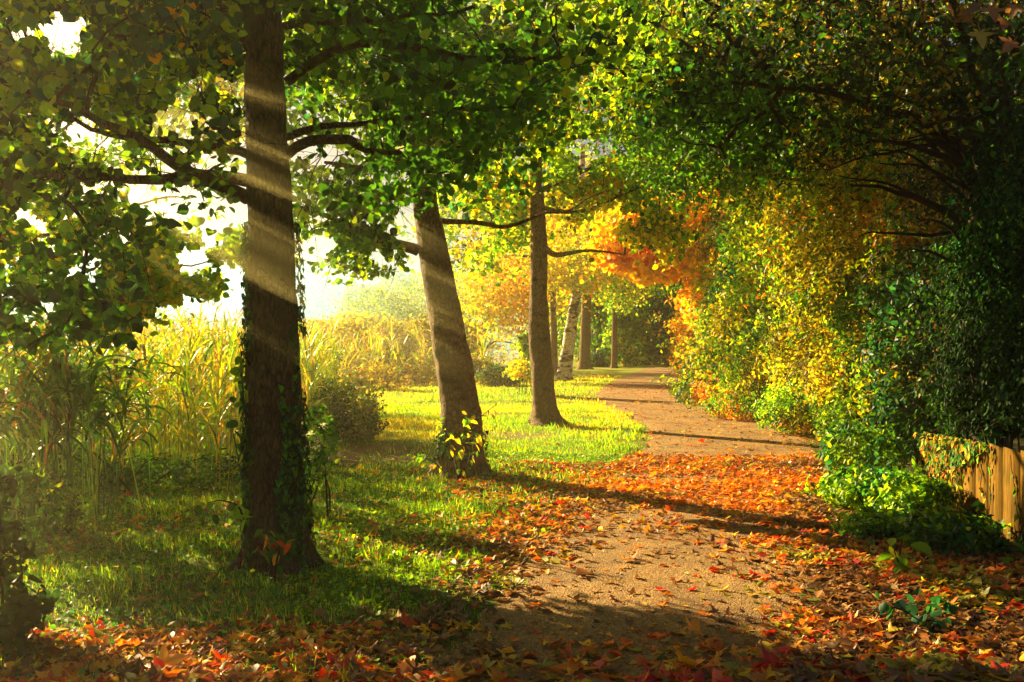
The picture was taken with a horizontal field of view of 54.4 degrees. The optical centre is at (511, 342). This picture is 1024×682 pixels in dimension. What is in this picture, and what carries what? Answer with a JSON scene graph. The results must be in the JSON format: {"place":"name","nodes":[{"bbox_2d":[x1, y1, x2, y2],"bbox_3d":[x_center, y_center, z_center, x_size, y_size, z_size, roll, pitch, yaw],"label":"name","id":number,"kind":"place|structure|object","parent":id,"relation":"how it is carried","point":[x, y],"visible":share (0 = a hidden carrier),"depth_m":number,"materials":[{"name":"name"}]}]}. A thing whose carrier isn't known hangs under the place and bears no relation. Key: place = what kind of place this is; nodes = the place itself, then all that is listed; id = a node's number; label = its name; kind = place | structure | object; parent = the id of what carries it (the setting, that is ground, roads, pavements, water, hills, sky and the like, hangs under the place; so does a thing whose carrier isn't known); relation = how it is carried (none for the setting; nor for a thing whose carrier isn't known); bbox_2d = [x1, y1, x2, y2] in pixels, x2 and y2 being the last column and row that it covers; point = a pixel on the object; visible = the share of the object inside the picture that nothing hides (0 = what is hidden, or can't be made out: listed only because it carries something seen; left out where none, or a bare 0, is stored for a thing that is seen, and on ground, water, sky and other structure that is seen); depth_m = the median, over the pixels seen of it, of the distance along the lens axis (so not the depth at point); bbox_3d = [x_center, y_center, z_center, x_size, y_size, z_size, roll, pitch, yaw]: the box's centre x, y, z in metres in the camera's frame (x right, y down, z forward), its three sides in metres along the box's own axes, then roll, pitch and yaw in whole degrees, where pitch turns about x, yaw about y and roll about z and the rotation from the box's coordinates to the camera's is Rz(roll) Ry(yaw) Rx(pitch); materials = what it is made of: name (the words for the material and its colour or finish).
{"place":"outdoors","nodes":[
{"label":"outdoors","id":0,"kind":"place"},
{"bbox_2d":[195,356,252,546],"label":"ivy","id":1,"kind":"object","parent":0,"point":[237,511],"visible":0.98,"depth_m":7.07,"materials":[{"name":"green plant"}]},
{"bbox_2d":[0,344,1023,681],"bbox_3d":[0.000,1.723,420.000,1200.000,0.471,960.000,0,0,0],"label":"ground","id":2,"kind":"structure","parent":0,"point":[398,444],"depth_m":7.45,"materials":[{"name":"plant"}]},
{"bbox_2d":[0,460,60,658],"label":"dark bush","id":3,"kind":"object","parent":2,"relation":"on","point":[21,609],"visible":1,"depth_m":5.39,"materials":[{"name":"green plant"}]},
{"bbox_2d":[0,307,156,531],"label":"reed clump","id":4,"kind":"object","parent":2,"relation":"on","point":[5,389],"visible":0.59,"depth_m":8.26,"materials":[{"name":"plant"}]},
{"bbox_2d":[0,309,168,532],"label":"reed clump","id":5,"kind":"object","parent":2,"relation":"on","point":[55,422],"visible":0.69,"depth_m":8.39,"materials":[{"name":"plant"}]},
{"bbox_2d":[2,260,176,340],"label":"misty tree","id":6,"kind":"object","parent":2,"relation":"on","point":[70,274],"visible":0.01,"depth_m":118.65,"materials":[{"name":"white plant"}]},
{"bbox_2d":[17,303,201,521],"bbox_3d":[-3.831,0.616,9.039,1.839,1.964,1.956,0,0,-38],"label":"reed clump","id":7,"kind":"object","parent":2,"relation":"on","point":[120,416],"visible":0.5,"depth_m":9.17,"materials":[{"name":"plant"}]},
{"bbox_2d":[1,435,242,541],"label":"bank weeds","id":8,"kind":"object","parent":2,"relation":"on","point":[204,480],"visible":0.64,"depth_m":10.30,"materials":[{"name":"green plant"}]},
{"bbox_2d":[0,31,246,338],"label":"alder tree","id":9,"kind":"object","parent":2,"relation":"on","point":[171,284],"visible":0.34,"depth_m":8.94,"materials":[{"name":"green plant"}]},
{"bbox_2d":[0,299,355,493],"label":"reed bed","id":10,"kind":"object","parent":2,"relation":"on","point":[205,357],"visible":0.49,"depth_m":11.95,"materials":[{"name":"plant"}]},
{"bbox_2d":[154,268,244,338],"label":"misty tree","id":11,"kind":"object","parent":2,"relation":"on","point":[189,310],"visible":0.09,"depth_m":129.15,"materials":[{"name":"white plant"}]},
{"bbox_2d":[183,269,336,330],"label":"misty tree","id":12,"kind":"object","parent":2,"relation":"on","point":[230,308],"visible":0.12,"depth_m":118.24,"materials":[{"name":"white plant"}]},
{"bbox_2d":[242,529,296,584],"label":"bramble shoot","id":13,"kind":"object","parent":2,"relation":"on","point":[270,550],"visible":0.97,"depth_m":6.68,"materials":[{"name":"green plant"}]},
{"bbox_2d":[111,320,499,378],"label":"reed bed","id":14,"kind":"object","parent":2,"relation":"on","point":[378,350],"visible":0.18,"depth_m":42.90,"materials":[{"name":"plant"}]},
{"bbox_2d":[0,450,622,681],"bbox_3d":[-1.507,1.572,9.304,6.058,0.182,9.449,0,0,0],"label":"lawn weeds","id":15,"kind":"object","parent":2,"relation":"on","point":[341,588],"visible":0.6,"depth_m":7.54,"materials":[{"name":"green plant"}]},
{"bbox_2d":[301,404,340,516],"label":"flowering weed","id":16,"kind":"object","parent":2,"relation":"on","point":[320,453],"visible":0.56,"depth_m":9.08,"materials":[{"name":"green plant"}]},
{"bbox_2d":[302,371,389,442],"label":"round bush","id":17,"kind":"object","parent":2,"relation":"on","point":[353,423],"visible":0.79,"depth_m":15.76,"materials":[{"name":"green plant"}]},
{"bbox_2d":[295,251,400,353],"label":"misty tree","id":18,"kind":"object","parent":2,"relation":"on","point":[334,291],"visible":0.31,"depth_m":108.28,"materials":[{"name":"white plant"}]},
{"bbox_2d":[0,0,698,575],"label":"linden tree","id":19,"kind":"object","parent":2,"relation":"on","point":[124,72],"visible":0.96,"depth_m":6.62,"materials":[{"name":"green plant"}]},
{"bbox_2d":[298,308,410,379],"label":"misty bush","id":20,"kind":"object","parent":2,"relation":"on","point":[371,323],"visible":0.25,"depth_m":47.15,"materials":[{"name":"yellow plant"}]},
{"bbox_2d":[325,269,426,360],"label":"misty tree","id":21,"kind":"object","parent":2,"relation":"on","point":[353,293],"visible":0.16,"depth_m":74.19,"materials":[{"name":"yellow plant"}]},
{"bbox_2d":[77,0,694,479],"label":"linden tree","id":22,"kind":"object","parent":2,"relation":"on","point":[453,368],"visible":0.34,"depth_m":11.68,"materials":[{"name":"green plant"}]},
{"bbox_2d":[331,270,486,368],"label":"misty tree","id":23,"kind":"object","parent":2,"relation":"on","point":[409,308],"visible":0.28,"depth_m":54.17,"materials":[{"name":"yellow plant"}]},
{"bbox_2d":[339,349,504,390],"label":"thicket","id":24,"kind":"object","parent":2,"relation":"on","point":[376,373],"visible":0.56,"depth_m":37.31,"materials":[{"name":"yellow plant"}]},
{"bbox_2d":[5,255,843,352],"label":"distant wood","id":25,"kind":"object","parent":2,"relation":"on","point":[235,272],"visible":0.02,"depth_m":153.58,"materials":[{"name":"green plant"}]},
{"bbox_2d":[379,307,490,375],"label":"misty bush","id":26,"kind":"object","parent":2,"relation":"on","point":[423,325],"visible":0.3,"depth_m":46.32,"materials":[{"name":"yellow plant"}]},
{"bbox_2d":[410,403,496,479],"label":"basal shoots","id":27,"kind":"object","parent":2,"relation":"on","point":[461,454],"visible":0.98,"depth_m":11.36,"materials":[{"name":"yellow plant"}]},
{"bbox_2d":[400,242,560,366],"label":"misty tree","id":28,"kind":"object","parent":2,"relation":"on","point":[505,341],"visible":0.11,"depth_m":57.60,"materials":[{"name":"yellow plant"}]},
{"bbox_2d":[474,363,523,386],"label":"round bush","id":29,"kind":"object","parent":2,"relation":"on","point":[485,376],"visible":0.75,"depth_m":35.55,"materials":[{"name":"green plant"}]},
{"bbox_2d":[323,0,699,298],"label":"oak tree","id":30,"kind":"object","parent":2,"relation":"on","point":[449,229],"visible":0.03,"depth_m":28.69,"materials":[{"name":"yellow plant"}]},
{"bbox_2d":[0,381,1023,681],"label":"leaf litter","id":31,"kind":"object","parent":2,"relation":"on","point":[830,591],"visible":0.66,"depth_m":6.18,"materials":[{"name":"plant"}]},
{"bbox_2d":[35,662,62,681],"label":"fallen leaf","id":32,"kind":"object","parent":31,"relation":"on","point":[57,670],"visible":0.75,"depth_m":4.66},
{"bbox_2d":[116,657,139,675],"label":"fallen leaf","id":33,"kind":"object","parent":31,"relation":"on","point":[136,670],"visible":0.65,"depth_m":4.77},
{"bbox_2d":[124,672,142,681],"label":"fallen leaf","id":34,"kind":"object","parent":31,"relation":"on","point":[129,674],"visible":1,"depth_m":4.66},
{"bbox_2d":[154,656,173,670],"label":"fallen leaf","id":35,"kind":"object","parent":31,"relation":"on","point":[160,662],"visible":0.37,"depth_m":4.83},
{"bbox_2d":[144,643,189,669],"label":"fallen leaf","id":36,"kind":"object","parent":31,"relation":"on","point":[172,660],"visible":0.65,"depth_m":4.88,"materials":[{"name":"plant"}]},
{"bbox_2d":[309,667,344,678],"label":"fallen leaf","id":37,"kind":"object","parent":31,"relation":"on","point":[322,672],"visible":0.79,"depth_m":4.62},
{"bbox_2d":[341,654,368,672],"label":"fallen leaf","id":38,"kind":"object","parent":31,"relation":"on","point":[353,661],"visible":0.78,"depth_m":4.84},
{"bbox_2d":[358,665,376,681],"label":"fallen leaf","id":39,"kind":"object","parent":31,"relation":"on","point":[363,673],"visible":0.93,"depth_m":4.64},
{"bbox_2d":[394,607,418,626],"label":"fallen leaf","id":40,"kind":"object","parent":31,"relation":"on","point":[405,620],"visible":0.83,"depth_m":5.55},
{"bbox_2d":[397,658,416,671],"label":"fallen leaf","id":41,"kind":"object","parent":31,"relation":"on","point":[403,666],"visible":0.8,"depth_m":4.74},
{"bbox_2d":[404,657,432,674],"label":"fallen leaf","id":42,"kind":"object","parent":31,"relation":"on","point":[417,668],"visible":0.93,"depth_m":4.72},
{"bbox_2d":[444,663,465,678],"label":"fallen leaf","id":43,"kind":"object","parent":31,"relation":"on","point":[458,671],"visible":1,"depth_m":4.69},
{"bbox_2d":[491,667,508,678],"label":"fallen leaf","id":44,"kind":"object","parent":31,"relation":"on","point":[497,673],"visible":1,"depth_m":4.65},
{"bbox_2d":[515,669,551,681],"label":"fallen leaf","id":45,"kind":"object","parent":31,"relation":"on","point":[525,674],"visible":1,"depth_m":4.65,"materials":[{"name":"plant"}]},
{"bbox_2d":[555,660,578,673],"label":"fallen leaf","id":46,"kind":"object","parent":31,"relation":"on","point":[572,665],"visible":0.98,"depth_m":4.80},
{"bbox_2d":[643,658,663,681],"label":"fallen leaf","id":47,"kind":"object","parent":31,"relation":"on","point":[651,677],"visible":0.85,"depth_m":4.66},
{"bbox_2d":[645,659,675,678],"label":"fallen leaf","id":48,"kind":"object","parent":31,"relation":"on","point":[665,674],"visible":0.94,"depth_m":4.68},
{"bbox_2d":[674,646,697,666],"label":"fallen leaf","id":49,"kind":"object","parent":31,"relation":"on","point":[686,660],"visible":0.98,"depth_m":4.83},
{"bbox_2d":[685,614,704,635],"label":"fallen leaf","id":50,"kind":"object","parent":31,"relation":"on","point":[694,624],"visible":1,"depth_m":5.41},
{"bbox_2d":[712,667,734,681],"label":"fallen leaf","id":51,"kind":"object","parent":31,"relation":"on","point":[716,674],"visible":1,"depth_m":4.59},
{"bbox_2d":[722,660,751,671],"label":"fallen leaf","id":52,"kind":"object","parent":31,"relation":"on","point":[727,665],"visible":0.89,"depth_m":4.76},
{"bbox_2d":[755,643,784,667],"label":"fallen leaf","id":53,"kind":"object","parent":31,"relation":"on","point":[766,659],"visible":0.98,"depth_m":4.88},
{"bbox_2d":[767,651,786,666],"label":"fallen leaf","id":54,"kind":"object","parent":31,"relation":"on","point":[773,658],"visible":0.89,"depth_m":4.86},
{"bbox_2d":[801,663,826,678],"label":"fallen leaf","id":55,"kind":"object","parent":31,"relation":"on","point":[813,674],"visible":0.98,"depth_m":4.65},
{"bbox_2d":[845,660,869,673],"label":"fallen leaf","id":56,"kind":"object","parent":31,"relation":"on","point":[860,666],"visible":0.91,"depth_m":4.71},
{"bbox_2d":[878,656,905,668],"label":"fallen leaf","id":57,"kind":"object","parent":31,"relation":"on","point":[891,663],"visible":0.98,"depth_m":4.81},
{"bbox_2d":[884,666,907,681],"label":"fallen leaf","id":58,"kind":"object","parent":31,"relation":"on","point":[891,671],"visible":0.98,"depth_m":4.65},
{"bbox_2d":[908,671,934,681],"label":"fallen leaf","id":59,"kind":"object","parent":31,"relation":"on","point":[917,678],"visible":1,"depth_m":4.59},
{"bbox_2d":[935,666,955,681],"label":"fallen leaf","id":60,"kind":"object","parent":31,"relation":"on","point":[950,673],"visible":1,"depth_m":4.61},
{"bbox_2d":[951,654,989,668],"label":"fallen leaf","id":61,"kind":"object","parent":31,"relation":"on","point":[968,661],"visible":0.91,"depth_m":4.76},
{"bbox_2d":[502,327,531,394],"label":"leafy shrub","id":62,"kind":"object","parent":2,"relation":"on","point":[523,362],"visible":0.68,"depth_m":29.72,"materials":[{"name":"yellow plant"}]},
{"bbox_2d":[447,144,628,380],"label":"birch tree","id":63,"kind":"object","parent":2,"relation":"on","point":[577,264],"visible":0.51,"depth_m":41.31,"materials":[{"name":"yellow plant"}]},
{"bbox_2d":[493,193,610,375],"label":"brown tree","id":64,"kind":"object","parent":2,"relation":"on","point":[553,299],"visible":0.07,"depth_m":46.87,"materials":[{"name":"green plant"}]},
{"bbox_2d":[523,232,603,360],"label":"tree","id":65,"kind":"object","parent":2,"relation":"on","point":[560,346],"visible":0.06,"depth_m":86.06,"materials":[{"name":"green plant"}]},
{"bbox_2d":[403,0,728,426],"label":"linden tree","id":66,"kind":"object","parent":2,"relation":"on","point":[656,230],"visible":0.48,"depth_m":19.01,"materials":[{"name":"green plant"}]},
{"bbox_2d":[500,140,658,369],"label":"brown tree","id":67,"kind":"object","parent":2,"relation":"on","point":[584,362],"visible":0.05,"depth_m":58.70,"materials":[{"name":"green plant"}]},
{"bbox_2d":[557,285,628,357],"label":"tree","id":68,"kind":"object","parent":2,"relation":"on","point":[597,327],"visible":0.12,"depth_m":73.13,"materials":[{"name":"green plant"}]},
{"bbox_2d":[576,344,622,366],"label":"bush","id":69,"kind":"object","parent":2,"relation":"on","point":[601,356],"visible":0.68,"depth_m":65.48,"materials":[{"name":"green plant"}]},
{"bbox_2d":[599,281,656,366],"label":"tree","id":70,"kind":"object","parent":2,"relation":"on","point":[632,330],"visible":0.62,"depth_m":67.23,"materials":[{"name":"green plant"}]},
{"bbox_2d":[591,252,682,367],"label":"brown tree","id":71,"kind":"object","parent":2,"relation":"on","point":[614,351],"visible":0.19,"depth_m":61.16,"materials":[{"name":"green plant"}]},
{"bbox_2d":[606,266,672,364],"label":"tree","id":72,"kind":"object","parent":2,"relation":"on","point":[647,363],"depth_m":71.16,"materials":[{"name":"green plant"}]},
{"bbox_2d":[642,251,689,364],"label":"tree","id":73,"kind":"object","parent":2,"relation":"on","point":[656,349],"visible":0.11,"depth_m":69.39,"materials":[{"name":"green plant"}]},
{"bbox_2d":[645,241,696,366],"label":"tree","id":74,"kind":"object","parent":2,"relation":"on","point":[672,294],"visible":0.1,"depth_m":65.75,"materials":[{"name":"green plant"}]},
{"bbox_2d":[560,153,800,383],"bbox_3d":[6.432,-2.732,32.289,9.750,8.910,6.770,0,0,-29],"label":"maple tree","id":75,"kind":"object","parent":2,"relation":"on","point":[638,271],"visible":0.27,"depth_m":30.58,"materials":[{"name":"orange plant"}]},
{"bbox_2d":[646,242,775,383],"bbox_3d":[7.140,-1.096,35.081,4.781,7.127,6.393,0,0,0],"label":"hedge shrub","id":76,"kind":"object","parent":2,"relation":"on","point":[677,327],"visible":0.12,"depth_m":34.68,"materials":[{"name":"yellow plant"}]},
{"bbox_2d":[650,187,813,395],"bbox_3d":[6.468,-1.435,28.580,5.003,7.925,4.209,0,0,-36],"label":"hedge shrub","id":77,"kind":"object","parent":2,"relation":"on","point":[697,346],"visible":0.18,"depth_m":27.97,"materials":[{"name":"yellow plant"}]},
{"bbox_2d":[500,0,1023,332],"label":"hornbeam tree","id":78,"kind":"object","parent":2,"relation":"on","point":[621,28],"visible":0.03,"depth_m":24.28,"materials":[{"name":"green plant"}]},
{"bbox_2d":[684,145,849,409],"bbox_3d":[6.501,-1.811,23.739,4.178,7.102,4.554,0,0,-11],"label":"hedge shrub","id":79,"kind":"object","parent":2,"relation":"on","point":[748,355],"visible":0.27,"depth_m":23.50,"materials":[{"name":"green plant"}]},
{"bbox_2d":[559,0,1016,432],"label":"hornbeam tree","id":80,"kind":"object","parent":2,"relation":"on","point":[751,173],"visible":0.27,"depth_m":15.18,"materials":[{"name":"green plant"}]},
{"bbox_2d":[667,351,917,453],"bbox_3d":[4.978,0.973,20.589,2.633,1.692,13.994,0,0,0],"label":"hedge shrub","id":81,"kind":"object","parent":2,"relation":"on","point":[773,408],"visible":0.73,"depth_m":17.63,"materials":[{"name":"green plant"}]},
{"bbox_2d":[597,0,1023,447],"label":"hornbeam tree","id":82,"kind":"object","parent":2,"relation":"on","point":[997,72],"visible":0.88,"depth_m":9.49,"materials":[{"name":"green plant"}]},
{"bbox_2d":[715,164,940,417],"bbox_3d":[6.204,-1.100,19.691,4.401,5.436,5.251,0,0,0],"label":"hedge shrub","id":83,"kind":"object","parent":2,"relation":"on","point":[793,329],"visible":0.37,"depth_m":19.18,"materials":[{"name":"yellow plant"}]},
{"bbox_2d":[799,449,924,512],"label":"bramble clump","id":84,"kind":"object","parent":2,"relation":"on","point":[842,482],"visible":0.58,"depth_m":9.44,"materials":[{"name":"green plant"}]},
{"bbox_2d":[815,419,910,471],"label":"bramble clump","id":85,"kind":"object","parent":2,"relation":"on","point":[867,446],"visible":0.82,"depth_m":10.93,"materials":[{"name":"green plant"}]},
{"bbox_2d":[708,397,1023,670],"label":"verge weeds","id":86,"kind":"object","parent":2,"relation":"on","point":[917,591],"visible":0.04,"depth_m":6.63,"materials":[{"name":"green plant"}]},
{"bbox_2d":[826,491,915,539],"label":"bramble clump","id":87,"kind":"object","parent":2,"relation":"on","point":[878,521],"visible":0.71,"depth_m":8.06,"materials":[{"name":"green plant"}]},
{"bbox_2d":[782,127,961,432],"bbox_3d":[5.804,-0.868,15.696,3.001,5.002,3.055,0,0,18],"label":"hedge shrub","id":88,"kind":"object","parent":2,"relation":"on","point":[853,241],"visible":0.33,"depth_m":15.53,"materials":[{"name":"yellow plant"}]},
{"bbox_2d":[877,538,931,567],"bbox_3d":[2.704,1.491,6.879,0.352,0.303,0.184,0,0,0],"label":"young sapling","id":89,"kind":"object","parent":2,"relation":"on","point":[922,547],"visible":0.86,"depth_m":6.86,"materials":[{"name":"green plant"}]},
{"bbox_2d":[855,454,971,514],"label":"bramble clump","id":90,"kind":"object","parent":2,"relation":"on","point":[932,489],"visible":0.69,"depth_m":8.81,"materials":[{"name":"green plant"}]},
{"bbox_2d":[825,211,1010,469],"bbox_3d":[5.254,-0.067,12.518,2.422,3.418,2.946,0,0,0],"label":"hedge shrub","id":91,"kind":"object","parent":2,"relation":"on","point":[872,362],"visible":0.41,"depth_m":12.40,"materials":[{"name":"green plant"}]},
{"bbox_2d":[878,596,957,633],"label":"ivy seedlings","id":92,"kind":"object","parent":2,"relation":"on","point":[900,605],"visible":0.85,"depth_m":5.60,"materials":[{"name":"green plant"}]},
{"bbox_2d":[875,11,1023,451],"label":"dark shrub","id":93,"kind":"object","parent":2,"relation":"on","point":[931,191],"visible":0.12,"depth_m":12.45,"materials":[{"name":"green plant"}]},
{"bbox_2d":[891,102,1023,453],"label":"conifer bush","id":94,"kind":"object","parent":2,"relation":"on","point":[991,406],"visible":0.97,"depth_m":8.68,"materials":[{"name":"green plant"}]},
{"bbox_2d":[891,494,1023,558],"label":"bramble clump","id":95,"kind":"object","parent":2,"relation":"on","point":[950,530],"visible":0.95,"depth_m":7.44,"materials":[{"name":"green plant"}]},
{"bbox_2d":[906,0,1023,208],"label":"hedge tree","id":96,"kind":"object","parent":2,"relation":"on","point":[1011,1],"visible":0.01,"depth_m":21.86,"materials":[{"name":"green plant"}]},
{"bbox_2d":[930,433,1023,545],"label":"board fence","id":97,"kind":"object","parent":2,"relation":"on","point":[1002,506],"visible":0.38,"depth_m":8.00,"materials":[{"name":"wood"}]},
{"bbox_2d":[913,431,1023,544],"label":"ivy vine","id":98,"kind":"object","parent":97,"relation":"attached to","point":[955,446],"visible":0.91,"depth_m":9.23,"materials":[{"name":"green plant"}]},
{"bbox_2d":[5,0,1020,344],"label":"sky","id":99,"kind":"structure","parent":0,"point":[66,31],"materials":[{"name":"white"}]},
{"bbox_2d":[429,365,838,681],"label":"path","id":100,"kind":"structure","parent":0,"point":[632,607],"depth_m":6.79,"materials":[{"name":"soil"}]},
{"bbox_2d":[582,673,617,681],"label":"fallen leaf","id":101,"kind":"object","parent":100,"relation":"on","point":[596,679],"visible":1,"depth_m":4.58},
{"bbox_2d":[384,395,861,681],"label":"leaf crumbs","id":102,"kind":"object","parent":100,"relation":"on","point":[615,610],"visible":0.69,"depth_m":6.24,"materials":[{"name":"plant"}]},
{"bbox_2d":[688,668,705,681],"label":"fallen leaf","id":103,"kind":"object","parent":100,"relation":"on","point":[699,676],"visible":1,"depth_m":4.64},
{"bbox_2d":[747,666,783,681],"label":"fallen leaf","id":104,"kind":"object","parent":100,"relation":"on","point":[758,675],"visible":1,"depth_m":4.63,"materials":[{"name":"plant"}]},
{"bbox_2d":[786,664,820,681],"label":"fallen leaf","id":105,"kind":"object","parent":100,"relation":"on","point":[796,675],"visible":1,"depth_m":4.61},
{"bbox_2d":[933,0,1023,52],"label":"overhanging branch","id":106,"kind":"object","parent":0,"point":[982,35],"visible":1,"depth_m":4.46,"materials":[{"name":"brown plant"}]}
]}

